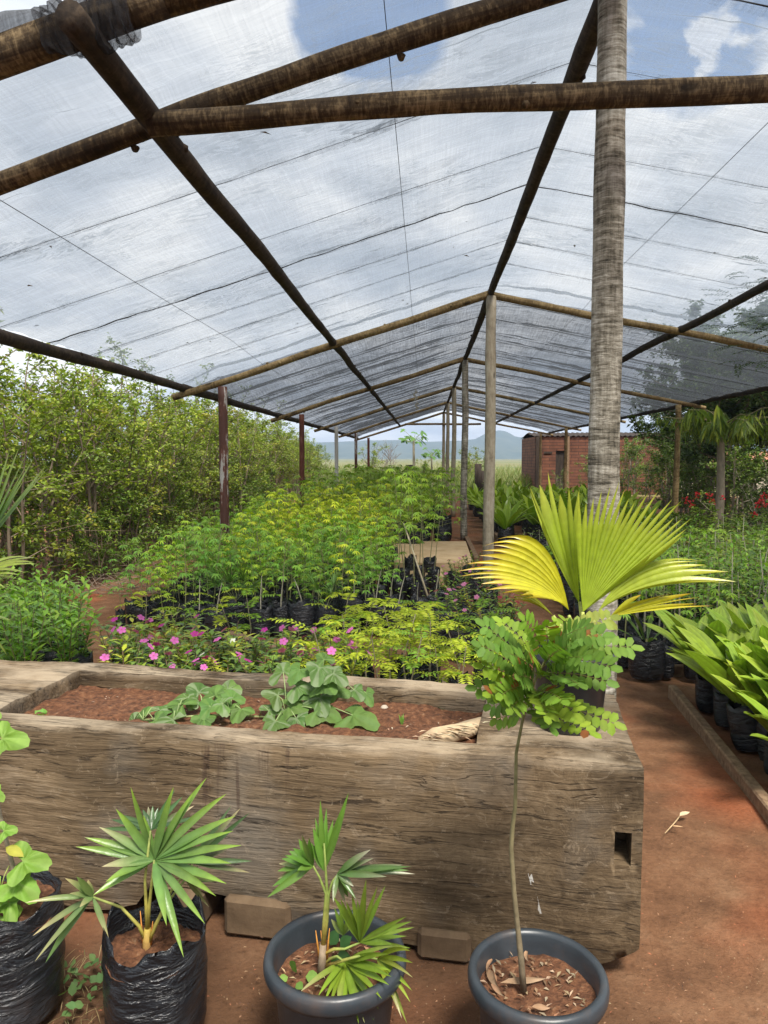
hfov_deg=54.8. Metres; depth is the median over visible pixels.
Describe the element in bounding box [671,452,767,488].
tiled house
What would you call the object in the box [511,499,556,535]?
potted palm
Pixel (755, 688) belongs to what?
potted coconut palm
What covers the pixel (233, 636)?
potted periwinkle
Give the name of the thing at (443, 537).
potted shrub
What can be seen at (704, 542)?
pale stemmed seedling
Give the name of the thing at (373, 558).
fingered seedling
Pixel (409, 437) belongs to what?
papaya tree
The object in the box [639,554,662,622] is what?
pale stemmed seedling
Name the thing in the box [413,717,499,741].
rotten log
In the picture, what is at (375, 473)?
potted shrub
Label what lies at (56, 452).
thicket shrub
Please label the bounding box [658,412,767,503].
dark tree
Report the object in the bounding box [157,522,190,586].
fingered seedling
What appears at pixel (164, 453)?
thicket tree
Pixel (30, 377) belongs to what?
thicket tree
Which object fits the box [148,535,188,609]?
fingered seedling
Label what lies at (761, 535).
pale stemmed seedling
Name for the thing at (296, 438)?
thicket tree
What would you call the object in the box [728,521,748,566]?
pale stemmed seedling
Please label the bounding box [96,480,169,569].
thicket shrub
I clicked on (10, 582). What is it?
potted shrub
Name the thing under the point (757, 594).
pale stemmed seedling
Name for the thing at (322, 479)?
potted shrub
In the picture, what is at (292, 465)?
thicket tree
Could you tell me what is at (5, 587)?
potted shrub
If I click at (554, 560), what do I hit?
pale stemmed seedling
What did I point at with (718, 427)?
drooping tree
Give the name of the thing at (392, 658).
feathery seedling
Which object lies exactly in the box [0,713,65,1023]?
bagged fig
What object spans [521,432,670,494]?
brick building
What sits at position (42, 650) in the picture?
potted shrub
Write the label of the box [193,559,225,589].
fingered seedling
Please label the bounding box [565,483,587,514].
potted palm
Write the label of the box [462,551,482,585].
potted flower
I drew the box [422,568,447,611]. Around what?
potted seedling
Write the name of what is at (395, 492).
potted shrub
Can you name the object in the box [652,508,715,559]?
garden shrub
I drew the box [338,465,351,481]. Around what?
potted shrub
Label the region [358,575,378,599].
potted seedling
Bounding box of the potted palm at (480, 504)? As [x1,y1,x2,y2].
[472,494,501,508]
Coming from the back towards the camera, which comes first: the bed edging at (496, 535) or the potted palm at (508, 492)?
the potted palm at (508, 492)
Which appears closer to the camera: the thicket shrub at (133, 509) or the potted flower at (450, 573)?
the potted flower at (450, 573)
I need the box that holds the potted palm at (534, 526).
[511,494,558,540]
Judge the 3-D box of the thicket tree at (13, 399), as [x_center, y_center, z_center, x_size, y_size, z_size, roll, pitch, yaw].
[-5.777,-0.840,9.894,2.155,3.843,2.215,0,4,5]
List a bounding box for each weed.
[35,708,46,714]
[399,713,403,724]
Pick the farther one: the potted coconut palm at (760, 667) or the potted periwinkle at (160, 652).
the potted periwinkle at (160, 652)
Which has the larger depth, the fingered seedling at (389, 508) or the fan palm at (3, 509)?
the fingered seedling at (389, 508)
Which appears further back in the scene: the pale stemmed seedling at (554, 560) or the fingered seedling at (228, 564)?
the pale stemmed seedling at (554, 560)
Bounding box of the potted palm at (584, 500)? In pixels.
[579,495,586,509]
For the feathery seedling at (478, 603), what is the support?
on the ground at (718, 867)
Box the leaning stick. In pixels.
[403,523,427,595]
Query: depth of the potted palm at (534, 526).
15.92 m
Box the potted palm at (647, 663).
[618,612,666,680]
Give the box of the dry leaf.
[665,811,688,832]
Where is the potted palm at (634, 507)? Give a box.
[622,500,642,522]
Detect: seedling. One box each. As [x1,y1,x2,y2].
[97,568,139,626]
[100,537,145,623]
[108,591,182,663]
[111,549,168,630]
[127,539,164,622]
[133,547,165,601]
[135,545,172,601]
[140,563,171,629]
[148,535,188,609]
[152,543,174,592]
[154,554,181,589]
[154,598,208,645]
[156,531,199,602]
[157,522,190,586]
[161,558,192,623]
[163,564,197,603]
[165,527,213,604]
[165,530,212,628]
[165,533,208,600]
[170,601,217,657]
[171,516,213,583]
[173,521,211,583]
[175,522,217,594]
[178,556,213,595]
[181,530,224,605]
[182,520,213,580]
[183,534,205,590]
[184,587,251,659]
[186,577,211,636]
[189,532,225,589]
[190,518,240,608]
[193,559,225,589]
[194,535,239,602]
[195,511,219,546]
[195,561,270,632]
[196,528,222,581]
[196,544,224,583]
[203,503,233,557]
[204,580,230,639]
[206,513,230,535]
[206,548,239,594]
[207,550,247,593]
[207,559,241,601]
[212,502,238,551]
[212,528,258,595]
[212,549,237,596]
[218,519,247,585]
[218,588,290,669]
[220,533,247,595]
[221,528,248,592]
[228,527,283,604]
[229,542,258,597]
[230,509,255,567]
[230,521,254,582]
[231,509,260,564]
[231,552,251,591]
[233,509,261,541]
[233,512,280,589]
[235,494,256,510]
[237,509,283,578]
[237,513,271,583]
[237,560,266,600]
[238,536,270,600]
[239,560,260,592]
[244,506,266,558]
[246,528,280,593]
[247,499,269,556]
[247,524,283,590]
[247,575,274,637]
[248,499,272,544]
[250,542,294,600]
[250,553,281,601]
[252,493,289,566]
[255,495,286,555]
[256,529,315,607]
[258,501,293,577]
[261,490,289,538]
[261,491,289,553]
[262,535,316,601]
[264,547,288,593]
[265,507,285,562]
[265,530,300,588]
[267,618,348,668]
[268,517,295,581]
[268,570,294,636]
[269,495,299,537]
[269,526,296,594]
[269,551,295,596]
[270,494,300,532]
[271,532,307,600]
[272,488,302,568]
[272,536,319,602]
[273,517,294,577]
[273,534,296,585]
[274,483,295,539]
[275,534,319,594]
[278,514,322,588]
[280,507,303,567]
[282,572,317,637]
[283,501,308,562]
[284,509,316,543]
[285,517,306,575]
[288,542,323,600]
[289,592,379,664]
[290,516,320,567]
[291,527,318,593]
[291,559,321,596]
[292,618,368,667]
[293,517,342,598]
[293,541,316,596]
[294,515,318,571]
[296,525,338,605]
[296,553,326,601]
[298,529,328,596]
[298,545,352,605]
[299,481,321,538]
[299,497,319,523]
[300,506,326,571]
[301,563,330,600]
[301,566,331,604]
[301,607,393,676]
[302,490,327,526]
[302,521,330,580]
[304,482,331,504]
[305,482,331,516]
[305,497,332,562]
[306,487,332,514]
[306,504,334,570]
[310,523,360,605]
[310,550,341,604]
[312,502,345,587]
[315,519,366,597]
[316,488,343,550]
[318,502,342,551]
[320,529,349,580]
[322,487,341,513]
[322,514,362,592]
[323,503,364,592]
[323,510,346,571]
[323,535,369,592]
[326,486,354,515]
[326,538,359,631]
[327,494,346,554]
[328,512,352,567]
[329,613,409,677]
[330,506,362,568]
[331,600,392,671]
[332,534,361,595]
[333,523,364,592]
[335,477,366,520]
[335,564,371,632]
[335,638,391,675]
[336,631,412,677]
[337,566,355,594]
[340,501,358,560]
[340,612,391,677]
[343,511,371,564]
[344,528,375,589]
[344,553,382,594]
[345,490,381,556]
[346,492,373,556]
[346,510,407,595]
[347,498,380,577]
[347,547,390,630]
[349,537,392,599]
[349,540,369,592]
[350,523,383,577]
[350,555,386,593]
[353,526,378,591]
[354,628,428,678]
[355,509,379,552]
[355,597,431,678]
[356,540,390,597]
[357,500,382,569]
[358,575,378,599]
[363,523,390,583]
[363,566,391,634]
[364,534,397,590]
[364,601,447,668]
[364,602,447,679]
[365,611,415,665]
[366,541,392,572]
[367,478,399,533]
[369,507,387,573]
[370,488,397,551]
[370,541,401,593]
[370,607,439,680]
[372,480,399,546]
[374,514,396,575]
[375,500,405,568]
[376,532,398,594]
[378,624,462,679]
[379,565,402,602]
[383,513,405,568]
[384,492,403,555]
[385,573,414,636]
[385,600,458,674]
[386,610,472,682]
[398,604,477,679]
[401,641,472,681]
[407,582,430,625]
[411,621,485,683]
[421,622,499,683]
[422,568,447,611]
[427,576,448,596]
[434,639,482,684]
[451,598,521,684]
[457,644,525,679]
[458,629,517,670]
[541,536,554,562]
[546,519,573,585]
[546,547,562,576]
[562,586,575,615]
[573,581,584,617]
[617,589,657,668]
[618,592,652,627]
[618,595,628,606]
[623,559,662,632]
[627,557,662,632]
[635,553,676,635]
[636,583,693,677]
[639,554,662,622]
[642,547,697,622]
[651,557,685,638]
[656,548,685,621]
[657,584,691,640]
[658,534,688,609]
[664,514,690,545]
[664,535,693,595]
[665,544,709,663]
[666,549,694,612]
[666,551,689,615]
[669,533,706,603]
[674,531,696,592]
[675,526,707,583]
[676,546,702,608]
[677,565,718,679]
[679,553,712,620]
[680,564,715,617]
[683,557,701,610]
[685,514,706,567]
[685,528,710,554]
[687,524,717,584]
[687,526,711,588]
[688,554,734,613]
[690,525,719,601]
[690,567,727,613]
[691,545,719,618]
[693,574,736,613]
[694,589,738,620]
[695,528,730,599]
[695,551,725,611]
[698,522,717,573]
[698,529,736,576]
[701,545,736,607]
[703,535,735,588]
[704,517,734,575]
[704,549,760,603]
[705,532,734,598]
[708,525,747,588]
[708,538,746,606]
[708,555,742,599]
[709,513,734,570]
[709,526,748,565]
[710,540,744,601]
[719,569,758,608]
[721,514,759,577]
[722,543,753,608]
[724,549,755,588]
[724,552,760,606]
[724,553,763,605]
[725,532,766,609]
[727,511,761,587]
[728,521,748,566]
[733,533,766,610]
[734,534,767,603]
[735,549,767,607]
[740,526,766,579]
[740,540,767,603]
[740,576,767,605]
[742,537,767,603]
[743,566,767,607]
[745,532,766,597]
[748,528,767,574]
[749,523,767,588]
[760,562,767,591]
[762,554,767,600]
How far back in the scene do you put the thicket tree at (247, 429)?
22.50 m
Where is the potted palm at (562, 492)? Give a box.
[556,486,574,499]
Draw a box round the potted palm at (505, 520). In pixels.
[477,498,539,546]
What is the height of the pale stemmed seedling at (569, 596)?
1.078 m
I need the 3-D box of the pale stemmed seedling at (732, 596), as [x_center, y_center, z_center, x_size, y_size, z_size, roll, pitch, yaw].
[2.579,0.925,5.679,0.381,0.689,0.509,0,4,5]
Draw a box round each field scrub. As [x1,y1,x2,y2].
[318,467,334,475]
[357,442,389,475]
[415,456,435,473]
[418,463,429,474]
[455,447,481,481]
[469,450,484,472]
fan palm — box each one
[0,441,46,654]
[26,779,249,1023]
[263,795,413,1023]
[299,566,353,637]
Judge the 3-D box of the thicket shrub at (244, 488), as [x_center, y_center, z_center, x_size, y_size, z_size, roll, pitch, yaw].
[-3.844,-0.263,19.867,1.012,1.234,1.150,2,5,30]
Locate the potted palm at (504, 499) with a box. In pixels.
[494,494,525,517]
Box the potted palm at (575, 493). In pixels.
[559,490,587,505]
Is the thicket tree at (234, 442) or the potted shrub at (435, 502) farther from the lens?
the potted shrub at (435, 502)
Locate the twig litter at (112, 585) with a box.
[47,558,187,595]
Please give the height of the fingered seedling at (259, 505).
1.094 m
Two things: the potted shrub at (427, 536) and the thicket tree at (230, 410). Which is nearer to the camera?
the potted shrub at (427, 536)
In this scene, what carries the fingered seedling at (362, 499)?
on the ground at (718, 867)
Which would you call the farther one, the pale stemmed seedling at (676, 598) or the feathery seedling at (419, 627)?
the pale stemmed seedling at (676, 598)
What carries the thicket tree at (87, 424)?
on the ground at (718, 867)
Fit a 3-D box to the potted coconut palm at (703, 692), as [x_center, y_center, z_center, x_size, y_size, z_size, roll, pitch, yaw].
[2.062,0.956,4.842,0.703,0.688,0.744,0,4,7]
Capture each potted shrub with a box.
[0,565,16,609]
[0,570,13,608]
[0,580,25,629]
[0,590,18,658]
[0,591,37,659]
[0,595,39,660]
[0,600,53,661]
[0,602,10,659]
[0,612,31,660]
[1,579,42,651]
[5,562,44,634]
[10,572,44,607]
[12,572,54,644]
[16,582,50,641]
[17,587,56,661]
[27,580,52,624]
[31,569,71,632]
[35,576,83,661]
[39,575,73,647]
[41,593,88,662]
[42,561,77,616]
[49,571,91,649]
[50,583,103,662]
[51,591,85,638]
[54,576,86,641]
[278,479,308,531]
[290,480,314,526]
[292,476,321,506]
[299,481,332,530]
[300,467,338,525]
[305,469,338,494]
[313,468,348,510]
[314,484,341,533]
[319,471,351,497]
[327,472,364,528]
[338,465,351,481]
[343,464,358,482]
[344,465,368,492]
[346,468,367,491]
[352,466,376,496]
[352,470,375,518]
[356,486,381,538]
[357,471,384,499]
[357,480,394,534]
[358,487,383,506]
[361,467,389,506]
[366,473,388,521]
[371,468,393,505]
[372,481,405,536]
[375,466,401,520]
[379,473,411,526]
[383,474,419,545]
[391,472,435,543]
[404,497,446,526]
[404,505,433,527]
[407,464,430,512]
[412,489,436,540]
[413,468,439,528]
[425,467,456,529]
[426,471,464,539]
[428,490,442,511]
[430,471,468,521]
[430,482,462,540]
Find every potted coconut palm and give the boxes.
[643,606,731,712]
[646,613,688,634]
[667,622,767,751]
[668,636,746,727]
[677,617,697,640]
[691,639,765,663]
[697,608,763,693]
[699,606,747,637]
[703,601,767,637]
[705,608,767,663]
[711,659,767,774]
[715,635,767,664]
[719,601,767,621]
[724,642,767,760]
[735,675,767,682]
[737,692,767,740]
[739,636,767,677]
[745,603,767,641]
[751,674,767,697]
[753,650,767,667]
[762,598,767,610]
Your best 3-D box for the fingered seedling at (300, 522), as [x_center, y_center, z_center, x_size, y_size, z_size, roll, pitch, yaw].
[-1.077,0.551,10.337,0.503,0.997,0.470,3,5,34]
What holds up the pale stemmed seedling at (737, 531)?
on the ground at (718, 867)
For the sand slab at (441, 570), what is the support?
on the ground at (718, 867)
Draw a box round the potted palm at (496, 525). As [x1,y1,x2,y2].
[494,507,498,531]
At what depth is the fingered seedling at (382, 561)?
9.00 m
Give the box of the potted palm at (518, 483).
[506,480,529,490]
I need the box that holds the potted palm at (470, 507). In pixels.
[458,488,481,509]
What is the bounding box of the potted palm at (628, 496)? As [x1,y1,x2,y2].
[620,490,649,508]
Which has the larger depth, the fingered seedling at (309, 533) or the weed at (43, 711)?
the fingered seedling at (309, 533)
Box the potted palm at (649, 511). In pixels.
[623,500,677,524]
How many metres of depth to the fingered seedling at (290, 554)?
7.49 m
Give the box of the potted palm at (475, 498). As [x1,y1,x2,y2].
[468,492,482,518]
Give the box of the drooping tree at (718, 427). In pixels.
[654,405,767,558]
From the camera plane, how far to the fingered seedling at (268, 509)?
11.54 m
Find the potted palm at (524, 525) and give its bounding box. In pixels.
[509,491,550,532]
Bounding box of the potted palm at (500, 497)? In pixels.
[478,490,511,501]
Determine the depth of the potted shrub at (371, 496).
15.38 m
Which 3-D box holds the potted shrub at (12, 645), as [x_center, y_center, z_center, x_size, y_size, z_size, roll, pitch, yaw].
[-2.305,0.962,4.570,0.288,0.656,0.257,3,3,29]
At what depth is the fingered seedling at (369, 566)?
7.75 m
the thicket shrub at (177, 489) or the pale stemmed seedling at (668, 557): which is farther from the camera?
the thicket shrub at (177, 489)
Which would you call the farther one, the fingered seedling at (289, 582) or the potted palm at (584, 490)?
the potted palm at (584, 490)
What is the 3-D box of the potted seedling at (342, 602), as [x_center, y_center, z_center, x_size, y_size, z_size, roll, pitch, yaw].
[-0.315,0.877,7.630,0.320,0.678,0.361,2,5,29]
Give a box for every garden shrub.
[550,470,572,488]
[574,455,587,486]
[619,500,644,527]
[620,433,654,494]
[620,438,648,496]
[630,458,660,501]
[634,438,700,514]
[643,442,682,498]
[651,439,704,516]
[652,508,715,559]
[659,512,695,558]
[663,441,709,515]
[664,441,716,515]
[669,440,748,525]
[670,441,753,533]
[681,461,726,516]
[682,503,727,558]
[695,440,767,545]
[707,517,763,567]
[712,440,767,534]
[736,513,767,566]
[742,446,767,525]
[743,456,767,503]
[745,443,767,496]
[750,508,767,554]
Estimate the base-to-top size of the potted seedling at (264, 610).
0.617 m
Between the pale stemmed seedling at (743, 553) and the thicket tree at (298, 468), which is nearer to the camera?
the pale stemmed seedling at (743, 553)
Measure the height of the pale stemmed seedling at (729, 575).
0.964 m
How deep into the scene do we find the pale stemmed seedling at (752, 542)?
9.57 m
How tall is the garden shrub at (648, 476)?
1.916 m
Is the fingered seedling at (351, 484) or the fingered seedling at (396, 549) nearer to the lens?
the fingered seedling at (396, 549)
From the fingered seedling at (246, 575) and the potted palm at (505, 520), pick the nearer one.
the fingered seedling at (246, 575)
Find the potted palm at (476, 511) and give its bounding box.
[467,493,479,516]
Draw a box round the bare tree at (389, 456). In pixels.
[362,440,401,471]
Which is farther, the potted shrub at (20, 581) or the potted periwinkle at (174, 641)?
the potted shrub at (20, 581)
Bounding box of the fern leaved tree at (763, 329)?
[700,255,767,376]
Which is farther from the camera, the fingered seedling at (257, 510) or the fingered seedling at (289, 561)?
the fingered seedling at (257, 510)
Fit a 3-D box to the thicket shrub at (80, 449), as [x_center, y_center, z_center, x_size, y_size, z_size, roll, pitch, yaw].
[-7.276,-1.389,18.072,2.321,3.751,1.986,3,5,33]
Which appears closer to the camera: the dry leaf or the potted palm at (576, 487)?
the dry leaf
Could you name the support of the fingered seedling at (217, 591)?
on the ground at (718, 867)
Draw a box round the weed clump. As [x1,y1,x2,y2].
[48,944,102,1023]
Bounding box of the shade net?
[0,0,767,436]
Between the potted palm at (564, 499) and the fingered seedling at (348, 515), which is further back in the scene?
the potted palm at (564, 499)
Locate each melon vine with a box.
[128,679,258,725]
[259,652,379,730]
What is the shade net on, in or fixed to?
attached to the shade house at (610, 94)
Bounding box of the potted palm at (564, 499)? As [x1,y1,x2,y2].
[550,489,587,508]
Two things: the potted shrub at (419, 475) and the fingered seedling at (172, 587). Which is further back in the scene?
the potted shrub at (419, 475)
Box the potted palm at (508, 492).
[496,484,527,498]
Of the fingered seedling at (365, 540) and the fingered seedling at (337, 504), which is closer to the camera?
the fingered seedling at (365, 540)
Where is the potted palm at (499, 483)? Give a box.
[482,478,507,487]
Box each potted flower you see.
[428,586,464,649]
[434,565,461,604]
[445,582,469,612]
[446,556,466,587]
[449,599,478,660]
[453,567,473,602]
[461,582,493,622]
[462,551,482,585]
[471,570,498,604]
[471,594,509,662]
[485,584,513,618]
[496,596,525,659]
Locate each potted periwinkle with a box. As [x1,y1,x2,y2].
[92,617,145,663]
[99,626,157,664]
[100,614,150,663]
[104,625,167,664]
[108,619,153,661]
[120,631,157,665]
[138,648,177,667]
[142,618,177,665]
[142,636,186,666]
[146,647,202,669]
[151,609,200,656]
[152,627,200,668]
[156,614,205,667]
[169,629,227,670]
[176,661,220,670]
[184,623,229,671]
[197,638,242,671]
[201,653,244,671]
[206,618,246,671]
[218,627,270,672]
[227,648,288,672]
[236,633,269,667]
[242,624,300,672]
[251,650,308,673]
[257,625,300,662]
[271,640,315,668]
[276,623,319,667]
[294,650,335,664]
[299,627,361,673]
[305,626,350,663]
[311,644,350,669]
[325,636,375,677]
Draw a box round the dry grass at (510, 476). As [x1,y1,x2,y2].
[282,463,672,493]
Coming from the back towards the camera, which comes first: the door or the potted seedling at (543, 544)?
the door
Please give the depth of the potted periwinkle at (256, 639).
4.58 m
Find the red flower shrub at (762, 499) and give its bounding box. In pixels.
[682,469,767,558]
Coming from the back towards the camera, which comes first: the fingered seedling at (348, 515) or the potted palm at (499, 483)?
the potted palm at (499, 483)
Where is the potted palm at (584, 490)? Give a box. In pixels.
[572,484,587,498]
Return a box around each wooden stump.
[475,464,481,491]
[482,471,483,489]
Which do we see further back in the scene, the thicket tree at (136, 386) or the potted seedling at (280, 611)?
the thicket tree at (136, 386)
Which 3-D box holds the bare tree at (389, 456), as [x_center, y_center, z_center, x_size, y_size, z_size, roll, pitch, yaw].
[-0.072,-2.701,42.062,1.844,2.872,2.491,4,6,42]
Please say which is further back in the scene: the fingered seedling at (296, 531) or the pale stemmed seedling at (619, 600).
the fingered seedling at (296, 531)
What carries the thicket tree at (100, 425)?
on the ground at (718, 867)
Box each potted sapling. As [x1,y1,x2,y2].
[365,468,420,599]
[376,472,422,599]
[380,476,428,576]
[388,491,420,590]
[389,466,428,570]
[393,491,438,599]
[400,493,441,596]
[403,478,438,580]
[417,467,461,572]
[426,484,462,588]
[465,609,644,1023]
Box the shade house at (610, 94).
[0,0,767,697]
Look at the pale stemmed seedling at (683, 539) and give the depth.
8.42 m
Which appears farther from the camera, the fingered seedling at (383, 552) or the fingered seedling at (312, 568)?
the fingered seedling at (383, 552)
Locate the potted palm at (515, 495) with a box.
[510,488,539,525]
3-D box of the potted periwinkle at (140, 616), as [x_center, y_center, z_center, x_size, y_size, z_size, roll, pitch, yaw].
[-1.736,0.979,4.986,0.335,0.595,0.343,-1,5,-7]
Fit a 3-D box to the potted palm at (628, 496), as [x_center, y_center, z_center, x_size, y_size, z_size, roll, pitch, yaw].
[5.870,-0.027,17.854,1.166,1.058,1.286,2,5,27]
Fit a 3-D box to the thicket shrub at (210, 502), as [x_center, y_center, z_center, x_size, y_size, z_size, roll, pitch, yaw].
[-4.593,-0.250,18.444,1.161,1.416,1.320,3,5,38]
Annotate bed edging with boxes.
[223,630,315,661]
[465,536,478,561]
[494,532,510,548]
[668,685,767,823]
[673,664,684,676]
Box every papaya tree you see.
[398,429,428,465]
[421,447,441,485]
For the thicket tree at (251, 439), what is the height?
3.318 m
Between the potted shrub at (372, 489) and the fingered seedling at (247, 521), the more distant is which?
the potted shrub at (372, 489)
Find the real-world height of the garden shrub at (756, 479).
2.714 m
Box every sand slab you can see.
[393,541,472,571]
[410,569,443,584]
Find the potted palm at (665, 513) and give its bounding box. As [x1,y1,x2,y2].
[640,509,668,532]
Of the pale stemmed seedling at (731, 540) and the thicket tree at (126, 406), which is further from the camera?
the thicket tree at (126, 406)
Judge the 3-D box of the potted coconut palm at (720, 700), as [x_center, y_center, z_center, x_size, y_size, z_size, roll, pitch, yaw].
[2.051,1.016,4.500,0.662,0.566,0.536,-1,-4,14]
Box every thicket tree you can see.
[0,312,58,492]
[0,341,92,592]
[0,348,80,607]
[0,354,117,581]
[0,368,61,492]
[0,390,120,580]
[0,407,12,514]
[1,357,65,567]
[6,371,81,540]
[10,372,110,553]
[13,391,109,561]
[14,356,147,575]
[16,361,130,561]
[19,346,147,566]
[46,362,157,563]
[63,365,135,541]
[77,338,175,532]
[80,372,160,537]
[96,411,148,528]
[97,402,184,553]
[100,348,208,507]
[104,403,217,525]
[117,380,202,544]
[126,409,207,548]
[131,391,218,514]
[140,398,205,489]
[144,364,206,493]
[151,401,248,514]
[154,363,211,471]
[159,415,219,530]
[162,397,239,531]
[175,400,228,511]
[180,396,256,527]
[186,408,244,524]
[187,428,241,520]
[188,397,249,524]
[199,411,262,510]
[210,409,255,462]
[213,401,267,511]
[216,405,271,511]
[216,422,267,496]
[228,427,280,498]
[232,415,276,491]
[242,438,287,481]
[243,410,279,460]
[244,420,286,487]
[246,423,289,479]
[252,419,291,485]
[254,425,283,485]
[256,419,296,480]
[262,414,296,498]
[265,422,295,495]
[272,441,298,489]
[272,444,296,501]
[277,436,298,499]
[278,433,298,497]
[280,431,310,498]
[288,440,311,490]
[291,441,313,496]
[293,427,324,493]
[294,436,317,466]
[294,443,312,493]
[294,443,319,464]
[294,451,318,481]
[304,433,329,480]
[305,453,326,488]
[312,446,330,473]
[319,447,333,468]
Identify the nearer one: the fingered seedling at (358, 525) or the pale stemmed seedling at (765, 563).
the pale stemmed seedling at (765, 563)
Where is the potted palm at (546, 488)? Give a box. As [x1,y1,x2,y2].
[534,485,558,494]
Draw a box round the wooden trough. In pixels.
[0,660,643,962]
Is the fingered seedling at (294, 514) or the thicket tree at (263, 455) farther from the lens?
the thicket tree at (263, 455)
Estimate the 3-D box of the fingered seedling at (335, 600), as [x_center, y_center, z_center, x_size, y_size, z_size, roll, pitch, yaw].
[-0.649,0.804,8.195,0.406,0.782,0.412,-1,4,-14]
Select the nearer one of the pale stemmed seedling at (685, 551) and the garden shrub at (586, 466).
the pale stemmed seedling at (685, 551)
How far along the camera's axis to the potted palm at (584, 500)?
18.98 m
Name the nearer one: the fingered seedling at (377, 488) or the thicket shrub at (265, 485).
the fingered seedling at (377, 488)
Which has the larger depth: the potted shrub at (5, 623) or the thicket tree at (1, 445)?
the thicket tree at (1, 445)
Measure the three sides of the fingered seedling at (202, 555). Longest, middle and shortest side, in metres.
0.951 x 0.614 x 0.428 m
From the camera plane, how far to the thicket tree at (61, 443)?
12.89 m
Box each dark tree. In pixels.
[626,322,753,520]
[632,408,687,501]
[638,408,695,502]
[645,307,767,527]
[654,300,767,463]
[655,412,763,497]
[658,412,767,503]
[689,297,767,479]
[710,317,767,520]
[715,329,767,479]
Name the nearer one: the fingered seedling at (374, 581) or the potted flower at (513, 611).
the potted flower at (513, 611)
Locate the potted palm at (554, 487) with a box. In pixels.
[543,483,567,495]
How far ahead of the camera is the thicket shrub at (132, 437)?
12.17 m
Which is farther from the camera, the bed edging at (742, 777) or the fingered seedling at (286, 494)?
the fingered seedling at (286, 494)
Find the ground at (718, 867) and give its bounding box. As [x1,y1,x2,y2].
[0,459,767,1023]
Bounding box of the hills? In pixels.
[2,430,766,458]
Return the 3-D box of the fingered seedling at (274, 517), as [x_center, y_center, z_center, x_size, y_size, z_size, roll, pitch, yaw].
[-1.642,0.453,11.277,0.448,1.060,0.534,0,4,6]
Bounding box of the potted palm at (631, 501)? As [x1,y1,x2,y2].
[626,497,652,530]
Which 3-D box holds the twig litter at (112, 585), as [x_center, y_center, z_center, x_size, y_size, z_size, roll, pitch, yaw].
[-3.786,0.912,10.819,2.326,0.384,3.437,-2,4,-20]
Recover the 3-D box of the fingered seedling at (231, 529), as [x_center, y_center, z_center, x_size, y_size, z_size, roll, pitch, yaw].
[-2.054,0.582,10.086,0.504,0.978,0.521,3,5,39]
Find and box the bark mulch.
[84,688,460,734]
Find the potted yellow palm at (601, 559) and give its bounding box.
[461,474,734,735]
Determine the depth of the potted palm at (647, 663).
5.58 m
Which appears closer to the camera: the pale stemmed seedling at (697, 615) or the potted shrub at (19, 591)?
the potted shrub at (19, 591)
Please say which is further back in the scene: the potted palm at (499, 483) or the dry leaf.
the potted palm at (499, 483)
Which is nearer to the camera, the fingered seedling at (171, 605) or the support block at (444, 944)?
the support block at (444, 944)
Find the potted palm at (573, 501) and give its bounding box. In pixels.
[540,494,586,515]
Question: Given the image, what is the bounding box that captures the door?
[555,451,563,487]
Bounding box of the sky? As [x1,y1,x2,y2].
[0,0,767,442]
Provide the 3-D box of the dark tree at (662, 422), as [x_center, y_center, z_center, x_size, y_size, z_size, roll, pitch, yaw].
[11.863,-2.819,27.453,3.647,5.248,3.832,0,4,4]
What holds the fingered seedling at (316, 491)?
on the ground at (718, 867)
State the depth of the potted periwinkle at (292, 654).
4.50 m
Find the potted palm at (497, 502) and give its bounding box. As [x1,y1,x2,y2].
[494,497,535,525]
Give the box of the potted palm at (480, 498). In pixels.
[467,485,496,521]
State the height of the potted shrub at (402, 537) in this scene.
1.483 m
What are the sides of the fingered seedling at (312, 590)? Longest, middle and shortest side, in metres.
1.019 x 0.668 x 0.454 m
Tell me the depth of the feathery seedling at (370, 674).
4.81 m
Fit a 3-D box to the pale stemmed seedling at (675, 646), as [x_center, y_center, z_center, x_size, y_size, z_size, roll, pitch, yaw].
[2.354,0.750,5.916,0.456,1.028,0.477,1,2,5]
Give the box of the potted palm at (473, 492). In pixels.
[467,483,483,513]
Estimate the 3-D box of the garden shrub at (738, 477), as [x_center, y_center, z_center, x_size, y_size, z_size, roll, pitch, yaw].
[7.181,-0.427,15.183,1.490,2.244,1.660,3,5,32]
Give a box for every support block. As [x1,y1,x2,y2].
[0,870,9,875]
[168,887,223,920]
[224,894,291,938]
[418,926,471,962]
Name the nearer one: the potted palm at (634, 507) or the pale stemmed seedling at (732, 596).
the pale stemmed seedling at (732, 596)
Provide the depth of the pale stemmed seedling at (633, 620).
6.57 m
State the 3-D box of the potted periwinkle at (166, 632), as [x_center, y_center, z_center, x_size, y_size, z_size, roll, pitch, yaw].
[-1.353,0.988,4.966,0.351,0.580,0.288,0,4,-2]
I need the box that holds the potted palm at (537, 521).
[525,506,558,540]
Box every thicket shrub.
[0,376,74,570]
[0,406,106,589]
[0,503,47,598]
[0,524,16,587]
[0,548,9,599]
[1,509,68,600]
[18,388,112,548]
[41,505,112,586]
[60,510,122,580]
[65,376,123,532]
[70,401,185,564]
[85,490,161,560]
[85,502,139,574]
[90,394,208,557]
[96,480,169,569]
[143,497,190,553]
[148,501,186,548]
[149,491,206,545]
[161,482,210,534]
[163,438,219,524]
[163,491,208,539]
[167,454,217,525]
[171,485,217,526]
[188,481,219,529]
[203,475,230,527]
[212,478,237,518]
[215,485,247,515]
[229,470,262,516]
[229,481,255,523]
[244,482,269,511]
[247,476,278,503]
[252,467,289,498]
[266,481,280,503]
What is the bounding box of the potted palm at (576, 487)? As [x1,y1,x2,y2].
[564,485,581,494]
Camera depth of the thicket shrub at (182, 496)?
15.39 m
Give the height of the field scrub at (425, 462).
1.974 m

